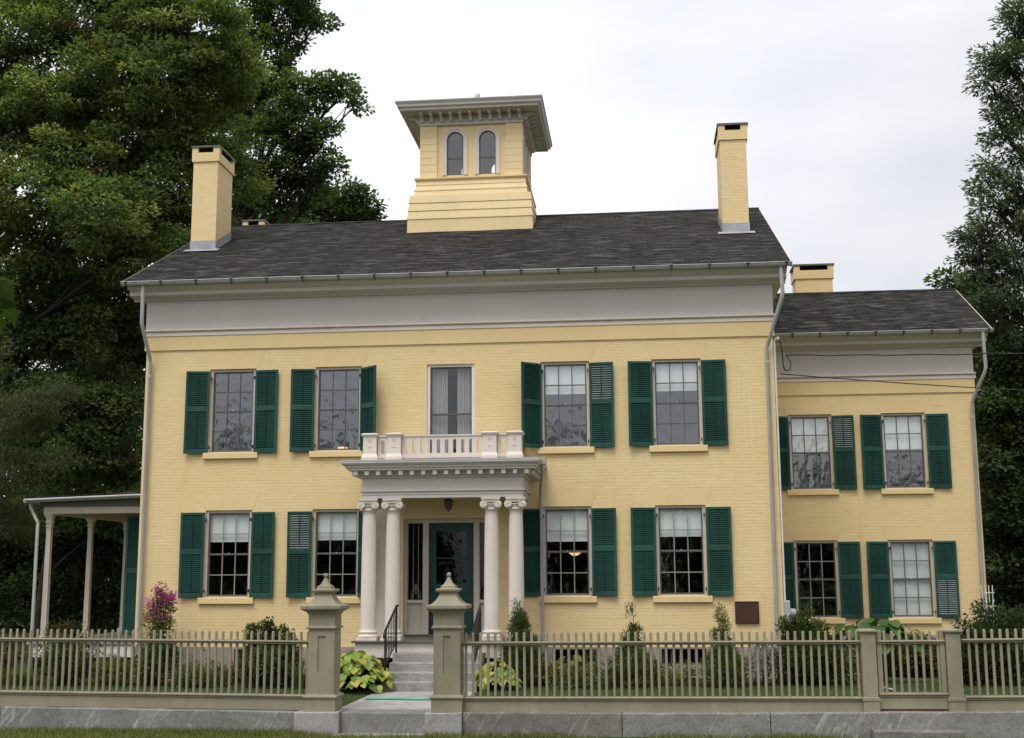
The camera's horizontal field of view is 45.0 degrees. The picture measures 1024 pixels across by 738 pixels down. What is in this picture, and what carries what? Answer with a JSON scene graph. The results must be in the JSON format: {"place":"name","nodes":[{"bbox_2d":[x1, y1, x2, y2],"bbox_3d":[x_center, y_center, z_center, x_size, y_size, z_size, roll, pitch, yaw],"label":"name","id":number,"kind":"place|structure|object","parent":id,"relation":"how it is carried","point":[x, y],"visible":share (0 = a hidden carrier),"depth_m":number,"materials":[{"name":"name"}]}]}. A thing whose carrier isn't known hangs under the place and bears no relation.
{"place":"outdoors","nodes":[
{"label":"outdoors","id":0,"kind":"place"},
{"bbox_2d":[74,262,138,636],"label":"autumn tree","id":1,"kind":"object","parent":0,"point":[78,487],"depth_m":42.44,"materials":[{"name":"green plant"}]},
{"bbox_2d":[9,732,725,737],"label":"ground","id":2,"kind":"structure","parent":0,"point":[472,736],"depth_m":18.62,"materials":[{"name":"green plant"}]},
{"bbox_2d":[0,276,20,352],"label":"maple sapling","id":3,"kind":"object","parent":2,"relation":"on","point":[9,311],"visible":1,"depth_m":6.34,"materials":[{"name":"green plant"}]},
{"bbox_2d":[0,706,298,733],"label":"granite kerb","id":4,"kind":"structure","parent":2,"relation":"on","point":[59,717],"depth_m":19.38,"materials":[{"name":"grey stone"}]},
{"bbox_2d":[0,629,308,709],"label":"picket fence","id":5,"kind":"object","parent":4,"relation":"on","point":[186,699],"visible":1,"depth_m":19.65,"materials":[{"name":"paint"}]},
{"bbox_2d":[294,708,347,735],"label":"granite block","id":6,"kind":"structure","parent":2,"relation":"on","point":[317,721],"depth_m":18.97,"materials":[{"name":"grey stone"}]},
{"bbox_2d":[300,573,349,711],"bbox_3d":[-2.949,4.285,19.492,0.632,2.113,0.632,-1,-9,6],"label":"gate post","id":7,"kind":"object","parent":6,"relation":"on","point":[325,608],"visible":1,"depth_m":19.29,"materials":[{"name":"paint"}]},
{"bbox_2d":[332,733,424,737],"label":"gate step","id":8,"kind":"object","parent":2,"relation":"on","point":[382,733],"visible":0.36,"depth_m":18.80,"materials":[{"name":"stone"}]},
{"bbox_2d":[341,709,430,732],"bbox_3d":[-1.951,5.668,19.208,1.320,0.701,0.504,-1,-9,6],"label":"gate step","id":9,"kind":"object","parent":2,"relation":"on","point":[383,720],"visible":0.8,"depth_m":19.01,"materials":[{"name":"stone"}]},
{"bbox_2d":[425,710,463,736],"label":"granite block","id":10,"kind":"structure","parent":2,"relation":"on","point":[445,722],"depth_m":18.77,"materials":[{"name":"grey stone"}]},
{"bbox_2d":[426,572,471,712],"bbox_3d":[-0.985,4.241,19.295,0.632,2.113,0.632,-1,-9,6],"label":"gate post","id":11,"kind":"object","parent":10,"relation":"on","point":[448,607],"visible":1,"depth_m":19.08,"materials":[{"name":"paint"}]},
{"bbox_2d":[463,711,621,736],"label":"granite kerb","id":12,"kind":"structure","parent":2,"relation":"on","point":[598,724],"depth_m":18.73,"materials":[{"name":"grey stone"}]},
{"bbox_2d":[461,631,862,711],"bbox_3d":[2.247,4.626,18.896,6.078,1.225,0.170,-1,-9,6],"label":"picket fence","id":13,"kind":"object","parent":12,"relation":"on","point":[668,703],"visible":1,"depth_m":18.84,"materials":[{"name":"paint"}]},
{"bbox_2d":[622,712,770,737],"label":"granite kerb","id":14,"kind":"structure","parent":2,"relation":"on","point":[640,724],"depth_m":18.51,"materials":[{"name":"grey stone"}]},
{"bbox_2d":[769,709,1023,737],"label":"granite kerb","id":15,"kind":"structure","parent":2,"relation":"on","point":[996,724],"depth_m":18.23,"materials":[{"name":"grey stone"}]},
{"bbox_2d":[856,628,880,711],"bbox_3d":[5.360,4.530,18.590,0.280,1.238,0.280,-1,-9,6],"label":"gate post","id":16,"kind":"object","parent":15,"relation":"on","point":[871,699],"visible":0.95,"depth_m":18.50,"materials":[{"name":"paint"}]},
{"bbox_2d":[880,709,946,710],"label":"gate sill","id":17,"kind":"structure","parent":15,"relation":"on","point":[913,710],"depth_m":18.45,"materials":[{"name":"grey stone"}]},
{"bbox_2d":[939,628,966,711],"bbox_3d":[6.588,4.502,18.467,0.280,1.238,0.280,-1,-9,6],"label":"gate post","id":18,"kind":"object","parent":15,"relation":"on","point":[956,700],"visible":0.96,"depth_m":18.37,"materials":[{"name":"paint"}]},
{"bbox_2d":[875,630,948,708],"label":"picket gate","id":19,"kind":"structure","parent":18,"relation":"attached to","point":[917,699],"depth_m":18.49,"materials":[{"name":"paint"}]},
{"bbox_2d":[961,629,1023,710],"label":"picket fence","id":20,"kind":"object","parent":15,"relation":"on","point":[996,702],"visible":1,"depth_m":18.38,"materials":[{"name":"paint"}]},
{"bbox_2d":[870,728,964,737],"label":"gate step","id":21,"kind":"object","parent":2,"relation":"on","point":[901,733],"visible":1,"depth_m":17.87,"materials":[{"name":"grey stone"}]},
{"bbox_2d":[342,691,475,709],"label":"path","id":22,"kind":"structure","parent":0,"point":[362,703],"depth_m":20.65,"materials":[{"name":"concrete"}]},
{"bbox_2d":[365,698,430,699],"bbox_3d":[-1.265,5.591,20.931,2.492,0.041,0.170,-2,-10,9],"label":"garden hose","id":23,"kind":"object","parent":22,"relation":"on","point":[397,699],"visible":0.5,"depth_m":21.00,"materials":[{"name":"green rubber"}]},
{"bbox_2d":[382,652,484,691],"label":"stone steps","id":24,"kind":"structure","parent":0,"point":[411,671],"depth_m":23.12,"materials":[{"name":"grey stone"}]},
{"bbox_2d":[383,605,398,681],"bbox_3d":[-2.279,5.144,23.285,0.042,1.366,1.339,-1,-9,6],"label":"iron handrail","id":25,"kind":"object","parent":24,"relation":"on","point":[394,615],"visible":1,"depth_m":23.26,"materials":[{"name":"black metal"}]},
{"bbox_2d":[471,604,481,663],"bbox_3d":[-0.658,5.107,23.123,0.042,1.366,1.339,-1,-9,6],"label":"iron handrail","id":26,"kind":"object","parent":24,"relation":"on","point":[476,629],"visible":0.63,"depth_m":23.15,"materials":[{"name":"black metal"}]},
{"bbox_2d":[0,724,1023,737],"bbox_3d":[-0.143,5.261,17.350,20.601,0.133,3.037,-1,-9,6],"label":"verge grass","id":27,"kind":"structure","parent":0,"point":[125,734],"depth_m":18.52,"materials":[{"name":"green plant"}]},
{"bbox_2d":[0,594,1023,734],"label":"lawn","id":28,"kind":"structure","parent":0,"point":[890,680],"depth_m":22.94,"materials":[{"name":"green plant"}]},
{"bbox_2d":[2,665,40,686],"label":"daylily","id":29,"kind":"object","parent":28,"relation":"on","point":[18,678],"visible":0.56,"depth_m":24.24,"materials":[{"name":"green plant"}]},
{"bbox_2d":[0,336,89,545],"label":"hemlock tree","id":30,"kind":"object","parent":28,"relation":"on","point":[28,409],"visible":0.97,"depth_m":30.42,"materials":[{"name":"green plant"}]},
{"bbox_2d":[0,482,123,636],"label":"evergreen tree","id":31,"kind":"object","parent":28,"relation":"on","point":[67,589],"visible":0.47,"depth_m":40.25,"materials":[{"name":"green plant"}]},
{"bbox_2d":[38,634,94,686],"bbox_3d":[-8.794,5.777,24.327,1.104,1.146,1.038,-1,-9,6],"label":"round shrub","id":32,"kind":"object","parent":28,"relation":"on","point":[60,654],"visible":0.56,"depth_m":24.20,"materials":[{"name":"green plant"}]},
{"bbox_2d":[0,297,146,646],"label":"understorey tree","id":33,"kind":"object","parent":28,"relation":"on","point":[118,346],"visible":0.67,"depth_m":36.75,"materials":[{"name":"green plant"}]},
{"bbox_2d":[86,652,133,686],"bbox_3d":[-7.822,5.897,24.209,0.965,0.807,0.942,-1,-9,6],"label":"yellowing plant","id":34,"kind":"object","parent":28,"relation":"on","point":[113,670],"visible":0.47,"depth_m":24.16,"materials":[{"name":"green plant"}]},
{"bbox_2d":[0,0,278,365],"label":"oak tree","id":35,"kind":"object","parent":28,"relation":"on","point":[172,118],"visible":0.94,"depth_m":36.78,"materials":[{"name":"green plant"}]},
{"bbox_2d":[129,637,183,686],"bbox_3d":[-6.972,5.753,24.151,1.062,1.076,1.004,-1,-9,6],"label":"round shrub","id":36,"kind":"object","parent":28,"relation":"on","point":[149,662],"visible":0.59,"depth_m":24.02,"materials":[{"name":"green plant"}]},
{"bbox_2d":[168,659,233,688],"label":"perennials","id":37,"kind":"object","parent":28,"relation":"on","point":[197,679],"visible":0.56,"depth_m":23.71,"materials":[{"name":"green plant"}]},
{"bbox_2d":[233,616,305,687],"bbox_3d":[-4.646,5.487,23.748,1.453,1.476,1.195,-1,-9,6],"label":"round shrub","id":38,"kind":"object","parent":28,"relation":"on","point":[268,627],"visible":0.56,"depth_m":23.63,"materials":[{"name":"green plant"}]},
{"bbox_2d":[165,0,375,225],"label":"tulip tree","id":39,"kind":"object","parent":28,"relation":"on","point":[273,124],"visible":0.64,"depth_m":44.98,"materials":[{"name":"green plant"}]},
{"bbox_2d":[269,661,305,688],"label":"daylily","id":40,"kind":"object","parent":28,"relation":"on","point":[303,684],"visible":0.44,"depth_m":23.34,"materials":[{"name":"green plant"}]},
{"bbox_2d":[248,170,389,223],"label":"tree","id":41,"kind":"object","parent":28,"relation":"on","point":[351,204],"visible":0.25,"depth_m":52.18,"materials":[{"name":"green plant"}]},
{"bbox_2d":[340,650,395,692],"bbox_3d":[-2.852,5.537,22.655,1.469,0.755,1.291,-1,-9,6],"label":"hosta","id":42,"kind":"object","parent":28,"relation":"on","point":[361,670],"visible":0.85,"depth_m":22.39,"materials":[{"name":"green plant"}]},
{"bbox_2d":[475,659,522,691],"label":"hosta","id":43,"kind":"object","parent":28,"relation":"on","point":[506,676],"visible":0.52,"depth_m":22.69,"materials":[{"name":"green plant"}]},
{"bbox_2d":[4,664,996,686],"bbox_3d":[0.229,6.611,26.724,22.700,0.120,6.200,-1,-9,6],"label":"flower bed","id":44,"kind":"object","parent":28,"relation":"on","point":[135,679],"depth_m":24.42,"materials":[{"name":"plant"}]},
{"bbox_2d":[0,632,31,682],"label":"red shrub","id":45,"kind":"object","parent":44,"relation":"on","point":[5,657],"visible":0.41,"depth_m":24.89,"materials":[{"name":"green plant"}]},
{"bbox_2d":[32,615,103,672],"bbox_3d":[-9.348,5.866,26.123,1.404,1.318,1.074,-1,-9,6],"label":"barberry","id":46,"kind":"object","parent":44,"relation":"on","point":[64,625],"visible":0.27,"depth_m":26.14,"materials":[{"name":"green plant"}]},
{"bbox_2d":[139,581,180,677],"bbox_3d":[-7.281,5.391,25.515,0.862,2.019,0.485,-1,-9,6],"label":"phlox","id":47,"kind":"object","parent":44,"relation":"on","point":[162,619],"visible":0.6,"depth_m":25.53,"materials":[{"name":"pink plant"}]},
{"bbox_2d":[183,643,210,682],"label":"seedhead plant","id":48,"kind":"object","parent":44,"relation":"on","point":[199,660],"visible":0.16,"depth_m":24.74,"materials":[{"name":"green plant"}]},
{"bbox_2d":[206,661,253,682],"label":"daylily","id":49,"kind":"object","parent":44,"relation":"on","point":[239,676],"visible":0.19,"depth_m":24.51,"materials":[{"name":"green plant"}]},
{"bbox_2d":[497,598,549,687],"bbox_3d":[0.155,5.251,23.644,1.046,1.804,0.968,-8,-12,39],"label":"arborvitae","id":50,"kind":"object","parent":44,"relation":"on","point":[519,620],"visible":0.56,"depth_m":23.53,"materials":[{"name":"green plant"}]},
{"bbox_2d":[537,661,589,684],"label":"withered plant","id":51,"kind":"object","parent":44,"relation":"on","point":[573,666],"visible":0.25,"depth_m":23.64,"materials":[{"name":"green plant"}]},
{"bbox_2d":[550,655,589,677],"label":"withered hosta","id":52,"kind":"object","parent":44,"relation":"on","point":[572,661],"visible":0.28,"depth_m":23.93,"materials":[{"name":"yellow plant"}]},
{"bbox_2d":[588,646,604,679],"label":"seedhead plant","id":53,"kind":"object","parent":44,"relation":"on","point":[596,659],"visible":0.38,"depth_m":23.96,"materials":[{"name":"green plant"}]},
{"bbox_2d":[603,600,663,687],"bbox_3d":[2.277,5.245,23.456,1.092,1.721,1.082,9,-13,-43],"label":"arborvitae","id":54,"kind":"object","parent":44,"relation":"on","point":[637,629],"visible":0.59,"depth_m":23.27,"materials":[{"name":"green plant"}]},
{"bbox_2d":[654,659,701,685],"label":"yellowing plant","id":55,"kind":"object","parent":44,"relation":"on","point":[678,678],"visible":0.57,"depth_m":23.52,"materials":[{"name":"green plant"}]},
{"bbox_2d":[698,601,748,687],"bbox_3d":[3.970,5.210,23.234,1.002,1.675,0.891,-1,-9,6],"label":"arborvitae","id":56,"kind":"object","parent":44,"relation":"on","point":[723,660],"visible":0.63,"depth_m":23.14,"materials":[{"name":"green plant"}]},
{"bbox_2d":[744,639,779,683],"bbox_3d":[4.783,5.595,23.569,0.788,0.907,0.737,6,-12,-35],"label":"aster","id":57,"kind":"object","parent":44,"relation":"on","point":[754,666],"visible":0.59,"depth_m":23.50,"materials":[{"name":"green plant"}]},
{"bbox_2d":[766,598,856,686],"bbox_3d":[5.692,5.262,23.623,1.814,1.816,1.330,-1,-9,6],"label":"yew shrub","id":58,"kind":"object","parent":44,"relation":"on","point":[799,624],"visible":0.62,"depth_m":23.41,"materials":[{"name":"green plant"}]},
{"bbox_2d":[980,585,994,621],"bbox_3d":[10.957,5.870,28.375,0.290,1.802,0.081,-1,-9,6],"label":"garden trellis","id":59,"kind":"object","parent":44,"relation":"on","point":[992,592],"visible":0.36,"depth_m":28.48,"materials":[{"name":"white paint"}]},
{"bbox_2d":[23,92,993,681],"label":"brick house","id":60,"kind":"structure","parent":28,"relation":"on","point":[515,378],"depth_m":26.74,"materials":[{"name":"brick"}]},
{"bbox_2d":[197,510,253,603],"bbox_3d":[-6.058,4.016,26.441,1.200,1.976,0.260,-1,-9,6],"label":"window","id":61,"kind":"structure","parent":60,"relation":"in","point":[227,525],"depth_m":26.55,"materials":[{"name":"paint"}]},
{"bbox_2d":[203,369,257,458],"bbox_3d":[-6.076,0.983,26.946,1.200,1.966,0.260,-1,-9,6],"label":"window","id":62,"kind":"structure","parent":60,"relation":"in","point":[222,454],"depth_m":26.93,"materials":[{"name":"paint"}]},
{"bbox_2d":[306,509,360,603],"bbox_3d":[-3.723,3.964,26.208,1.200,1.976,0.260,-1,-9,6],"label":"window","id":63,"kind":"structure","parent":60,"relation":"in","point":[328,524],"depth_m":26.34,"materials":[{"name":"paint"}]},
{"bbox_2d":[309,366,362,457],"bbox_3d":[-3.740,0.930,26.712,1.200,1.966,0.260,-1,-9,6],"label":"window","id":64,"kind":"structure","parent":60,"relation":"in","point":[344,452],"depth_m":26.69,"materials":[{"name":"paint"}]},
{"bbox_2d":[444,498,452,511],"bbox_3d":[-1.299,2.751,25.281,0.171,0.320,0.171,-1,-9,6],"label":"porch lantern","id":65,"kind":"object","parent":60,"relation":"hanging from","point":[448,502],"visible":0.93,"depth_m":25.22,"materials":[{"name":"black metal"}]},
{"bbox_2d":[427,364,474,458],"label":"window","id":66,"kind":"structure","parent":60,"relation":"in","point":[437,375],"depth_m":26.60,"materials":[{"name":"white paint"}]},
{"bbox_2d":[429,523,473,633],"bbox_3d":[-1.272,4.390,25.987,0.956,2.298,0.125,-1,-9,6],"label":"door","id":67,"kind":"structure","parent":60,"relation":"in","point":[467,593],"depth_m":26.04,"materials":[{"name":"green wood"}]},
{"bbox_2d":[537,361,594,453],"bbox_3d":[1.134,0.821,26.225,1.200,1.966,0.260,-1,-9,6],"label":"window","id":68,"kind":"structure","parent":60,"relation":"in","point":[558,378],"depth_m":26.33,"materials":[{"name":"paint"}]},
{"bbox_2d":[539,506,596,602],"bbox_3d":[1.152,3.854,25.720,1.200,1.976,0.260,-1,-9,6],"label":"window","id":69,"kind":"structure","parent":60,"relation":"in","point":[560,524],"depth_m":25.83,"materials":[{"name":"paint"}]},
{"bbox_2d":[566,549,583,555],"bbox_3d":[1.374,3.346,27.249,0.500,1.520,0.500,-1,-9,6],"label":"ceiling lamp","id":70,"kind":"object","parent":60,"relation":"hanging from","point":[576,554],"visible":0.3,"depth_m":27.03,"materials":[{"name":"glass"}]},
{"bbox_2d":[556,649,595,666],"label":"basement window","id":71,"kind":"structure","parent":60,"relation":"in","point":[572,651],"depth_m":25.42,"materials":[{"name":"black glass"}]},
{"bbox_2d":[649,359,707,451],"bbox_3d":[3.470,0.768,25.991,1.200,1.966,0.260,-1,-9,6],"label":"window","id":72,"kind":"structure","parent":60,"relation":"in","point":[670,375],"depth_m":26.09,"materials":[{"name":"paint"}]},
{"bbox_2d":[653,505,712,602],"bbox_3d":[3.488,3.801,25.487,1.200,1.976,0.260,-1,-9,6],"label":"window","id":73,"kind":"structure","parent":60,"relation":"in","point":[673,521],"depth_m":25.58,"materials":[{"name":"paint"}]},
{"bbox_2d":[661,649,705,664],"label":"basement window","id":74,"kind":"structure","parent":60,"relation":"in","point":[677,651],"depth_m":25.21,"materials":[{"name":"black glass"}]},
{"bbox_2d":[735,601,758,622],"bbox_3d":[4.763,4.929,25.076,0.475,0.435,0.051,-1,-9,6],"label":"bronze plaque","id":75,"kind":"object","parent":60,"relation":"attached to","point":[746,611],"visible":1,"depth_m":25.06,"materials":[{"name":"brown metal"}]},
{"bbox_2d":[773,337,795,619],"bbox_3d":[5.634,2.781,25.519,0.255,6.979,0.391,-1,-9,6],"label":"downspout","id":76,"kind":"object","parent":60,"relation":"attached to","point":[788,610],"visible":0.66,"depth_m":25.43,"materials":[{"name":"white paint"}]},
{"bbox_2d":[779,339,1023,370],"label":"utility wire","id":77,"kind":"object","parent":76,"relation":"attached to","point":[878,355],"visible":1,"depth_m":27.26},
{"bbox_2d":[787,414,838,495],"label":"window","id":78,"kind":"structure","parent":60,"relation":"in","point":[808,434],"depth_m":29.84,"materials":[{"name":"paint"}]},
{"bbox_2d":[793,540,845,623],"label":"window","id":79,"kind":"structure","parent":60,"relation":"in","point":[831,619],"depth_m":29.24,"materials":[{"name":"paint"}]},
{"bbox_2d":[780,373,1023,390],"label":"utility wire","id":80,"kind":"object","parent":60,"relation":"attached to","point":[903,383],"visible":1,"depth_m":27.00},
{"bbox_2d":[881,413,933,494],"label":"window","id":81,"kind":"structure","parent":60,"relation":"in","point":[899,430],"depth_m":29.63,"materials":[{"name":"paint"}]},
{"bbox_2d":[887,540,941,623],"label":"window","id":82,"kind":"structure","parent":60,"relation":"in","point":[913,600],"depth_m":29.09,"materials":[{"name":"paint"}]},
{"bbox_2d":[0,378,1023,632],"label":"woods","id":83,"kind":"object","parent":28,"relation":"on","point":[136,432],"visible":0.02,"depth_m":48.89,"materials":[{"name":"green plant"}]},
{"bbox_2d":[2,680,1023,705],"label":"lawn grass","id":84,"kind":"structure","parent":28,"relation":"on","point":[544,687],"depth_m":22.64,"materials":[{"name":"green plant"}]},
{"bbox_2d":[541,660,619,689],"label":"perennials","id":85,"kind":"object","parent":28,"relation":"on","point":[565,683],"visible":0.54,"depth_m":23.02,"materials":[{"name":"green plant"}]},
{"bbox_2d":[832,616,927,682],"bbox_3d":[7.041,5.415,23.880,1.984,1.276,1.193,-1,-9,6],"label":"castor plant","id":86,"kind":"object","parent":28,"relation":"on","point":[887,626],"visible":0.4,"depth_m":23.77,"materials":[{"name":"green plant"}]},
{"bbox_2d":[852,632,937,677],"bbox_3d":[8.247,5.938,25.462,2.615,1.133,1.406,-1,-9,6],"label":"yellowing plant","id":87,"kind":"object","parent":28,"relation":"on","point":[919,661],"visible":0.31,"depth_m":25.15,"materials":[{"name":"green plant"}]},
{"bbox_2d":[922,261,1023,631],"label":"maple tree","id":88,"kind":"object","parent":28,"relation":"on","point":[999,419],"visible":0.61,"depth_m":35.50,"materials":[{"name":"green plant"}]},
{"bbox_2d":[935,598,1023,685],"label":"spreading shrub","id":89,"kind":"object","parent":28,"relation":"on","point":[978,626],"visible":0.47,"depth_m":23.22,"materials":[{"name":"green plant"}]},
{"bbox_2d":[943,0,1023,349],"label":"pin oak tree","id":90,"kind":"object","parent":28,"relation":"on","point":[999,71],"visible":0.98,"depth_m":35.88,"materials":[{"name":"green plant"}]},
{"bbox_2d":[0,0,1023,579],"label":"sky","id":91,"kind":"structure","parent":0,"point":[861,127],"materials":[{"name":"white"}]},
{"bbox_2d":[846,657,860,681],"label":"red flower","id":92,"kind":"object","parent":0,"point":[853,672],"visible":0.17,"depth_m":24.12,"materials":[{"name":"green plant"}]}
]}

